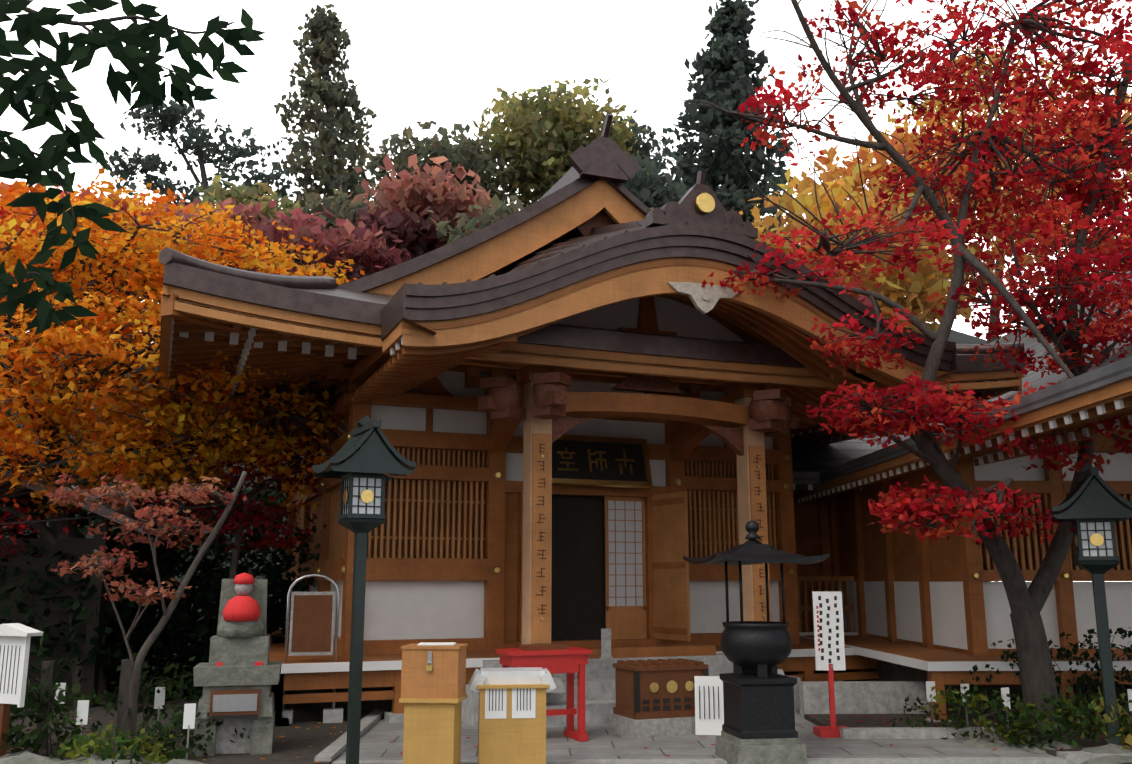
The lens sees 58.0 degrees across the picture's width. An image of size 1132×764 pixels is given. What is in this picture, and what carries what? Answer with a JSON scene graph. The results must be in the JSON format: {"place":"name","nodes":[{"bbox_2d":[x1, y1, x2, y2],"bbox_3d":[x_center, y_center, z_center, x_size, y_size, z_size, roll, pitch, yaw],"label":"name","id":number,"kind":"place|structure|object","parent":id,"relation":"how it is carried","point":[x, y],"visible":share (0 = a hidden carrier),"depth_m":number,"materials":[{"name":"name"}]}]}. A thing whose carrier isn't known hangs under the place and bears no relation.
{"place":"outdoors","nodes":[
{"label":"outdoors","id":0,"kind":"place"},
{"bbox_2d":[0,0,265,335],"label":"branch","id":1,"kind":"object","parent":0,"point":[130,55],"depth_m":4.51,"materials":[{"name":"green plant"}]},
{"bbox_2d":[0,322,986,619],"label":"hillside","id":2,"kind":"structure","parent":0,"point":[958,336],"depth_m":57.02,"materials":[{"name":"plant"}]},
{"bbox_2d":[0,0,1131,477],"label":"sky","id":3,"kind":"structure","parent":0,"point":[424,180],"depth_m":39.63,"materials":[{"name":"plant"}]},
{"bbox_2d":[0,0,1131,581],"label":"sky","id":4,"kind":"structure","parent":0,"point":[442,62],"materials":[{"name":"white"}]},
{"bbox_2d":[6,639,1131,763],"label":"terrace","id":5,"kind":"structure","parent":0,"point":[868,742],"depth_m":10.60,"materials":[{"name":"stone"}]},
{"bbox_2d":[0,623,43,756],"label":"signboard","id":6,"kind":"object","parent":5,"relation":"on","point":[15,639],"visible":1,"depth_m":9.30,"materials":[{"name":"white wood"}]},
{"bbox_2d":[0,471,231,707],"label":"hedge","id":7,"kind":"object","parent":5,"relation":"on","point":[76,549],"depth_m":13.69,"materials":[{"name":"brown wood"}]},
{"bbox_2d":[0,390,326,739],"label":"trees","id":8,"kind":"object","parent":5,"relation":"on","point":[185,616],"depth_m":14.17,"materials":[{"name":"plant"}]},
{"bbox_2d":[0,168,364,705],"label":"maple","id":9,"kind":"object","parent":5,"relation":"on","point":[103,321],"depth_m":13.67,"materials":[{"name":"orange plant"}]},
{"bbox_2d":[193,573,281,756],"bbox_3d":[-3.194,2.796,9.984,0.793,1.837,0.644,3,-11,-13],"label":"jizo statue","id":10,"kind":"object","parent":5,"relation":"on","point":[237,676],"visible":1,"depth_m":9.78,"materials":[{"name":"stone"}]},
{"bbox_2d":[282,574,342,723],"bbox_3d":[-3.003,3.132,12.042,0.796,1.722,0.224,2,-11,-11],"label":"signboard","id":11,"kind":"object","parent":5,"relation":"on","point":[312,616],"visible":0.94,"depth_m":12.08,"materials":[{"name":"wood"}]},
{"bbox_2d":[496,643,591,741],"bbox_3d":[-0.238,3.263,10.755,0.920,0.966,0.460,4,-12,-21],"label":"red table","id":12,"kind":"object","parent":5,"relation":"on","point":[561,658],"visible":0.69,"depth_m":10.71,"materials":[{"name":"paint"}]},
{"bbox_2d":[9,714,1121,762],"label":"fallen leaves","id":13,"kind":"object","parent":5,"relation":"on","point":[937,724],"visible":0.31,"depth_m":10.74,"materials":[{"name":"red plant"}]},
{"bbox_2d":[0,659,1131,763],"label":"border rocks","id":14,"kind":"object","parent":5,"relation":"on","point":[25,757],"visible":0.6,"depth_m":9.90,"materials":[{"name":"stone"}]},
{"bbox_2d":[266,629,877,726],"bbox_3d":[-0.716,4.525,16.789,8.960,0.800,10.000,4,-12,-21],"label":"veranda","id":15,"kind":"object","parent":5,"relation":"on","point":[316,679],"visible":0.19,"depth_m":12.35,"materials":[{"name":"brown wood"}]},
{"bbox_2d":[281,355,799,655],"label":"temple wall","id":16,"kind":"structure","parent":15,"relation":"on","point":[638,514],"depth_m":14.43,"materials":[{"name":"brown wood"}]},
{"bbox_2d":[157,294,1021,459],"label":"roof eaves","id":17,"kind":"object","parent":16,"relation":"on","point":[190,332],"visible":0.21,"depth_m":12.44,"materials":[{"name":"brown wood"}]},
{"bbox_2d":[158,113,1025,454],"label":"hall roof","id":18,"kind":"structure","parent":16,"relation":"on","point":[586,193],"depth_m":13.20,"materials":[{"name":"tile"}]},
{"bbox_2d":[599,629,612,659],"bbox_3d":[0.491,3.205,12.501,0.160,0.365,0.100,0,-11,-2],"label":"stone marker","id":19,"kind":"object","parent":15,"relation":"on","point":[605,644],"depth_m":12.47,"materials":[{"name":"stone"}]},
{"bbox_2d":[348,296,798,692],"bbox_3d":[0.915,1.076,13.273,6.956,5.469,3.422,4,-12,-21],"label":"porch frame","id":20,"kind":"object","parent":5,"relation":"on","point":[742,420],"visible":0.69,"depth_m":13.01,"materials":[{"name":"brown wood"}]},
{"bbox_2d":[347,171,957,430],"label":"porch roof","id":21,"kind":"structure","parent":20,"relation":"on","point":[687,244],"depth_m":11.86,"materials":[{"name":"tile"}]},
{"bbox_2d":[55,681,1131,759],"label":"small signs","id":22,"kind":"object","parent":5,"relation":"on","point":[159,702],"visible":0.56,"depth_m":10.73,"materials":[{"name":"metal"}]},
{"bbox_2d":[610,658,708,737],"bbox_3d":[1.052,3.492,11.360,0.945,0.756,0.630,4,-12,-21],"label":"offering box","id":23,"kind":"object","parent":5,"relation":"on","point":[655,698],"visible":0.94,"depth_m":11.10,"materials":[{"name":"wood"}]},
{"bbox_2d":[694,676,723,734],"bbox_3d":[1.566,3.529,11.172,0.306,0.607,0.255,-2,-11,8],"label":"sign","id":24,"kind":"object","parent":5,"relation":"on","point":[709,714],"visible":0.92,"depth_m":11.10,"materials":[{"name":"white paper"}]},
{"bbox_2d":[683,520,829,763],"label":"incense burner","id":25,"kind":"object","parent":5,"relation":"on","point":[758,726],"visible":1,"depth_m":9.40,"materials":[{"name":"metal"}]},
{"bbox_2d":[812,592,848,737],"bbox_3d":[2.881,3.062,11.149,0.360,1.520,0.300,0,-11,-2],"label":"sign","id":26,"kind":"object","parent":5,"relation":"on","point":[828,632],"visible":1,"depth_m":11.17,"materials":[{"name":"paint"}]},
{"bbox_2d":[636,0,1131,736],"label":"maple","id":27,"kind":"object","parent":5,"relation":"on","point":[1044,235],"depth_m":11.27,"materials":[{"name":"red plant"}]},
{"bbox_2d":[791,271,1131,722],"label":"building","id":28,"kind":"structure","parent":5,"relation":"on","point":[938,611],"depth_m":13.27,"materials":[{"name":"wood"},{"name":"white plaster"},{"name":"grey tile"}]},
{"bbox_2d":[1043,462,1131,745],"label":"lantern","id":29,"kind":"object","parent":5,"relation":"on","point":[1096,509],"visible":0.98,"depth_m":9.97,"materials":[{"name":"green paint"}]},
{"label":"ground","id":30,"kind":"structure","parent":0,"visible":0},
{"bbox_2d":[312,416,416,763],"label":"lantern","id":31,"kind":"object","parent":30,"relation":"on","point":[355,467],"visible":1,"depth_m":9.37,"materials":[{"name":"green paint"}]},
{"bbox_2d":[399,642,467,763],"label":"wooden box","id":32,"kind":"object","parent":30,"relation":"on","point":[433,686],"visible":1,"depth_m":8.59,"materials":[{"name":"brown wood"}]},
{"bbox_2d":[469,667,556,763],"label":"box","id":33,"kind":"object","parent":30,"relation":"on","point":[512,718],"visible":1,"depth_m":8.86,"materials":[{"name":"yellow wood"}]},
{"bbox_2d":[0,627,1131,763],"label":"shrubs","id":34,"kind":"object","parent":30,"relation":"on","point":[1079,709],"depth_m":10.08,"materials":[{"name":"green plant"}]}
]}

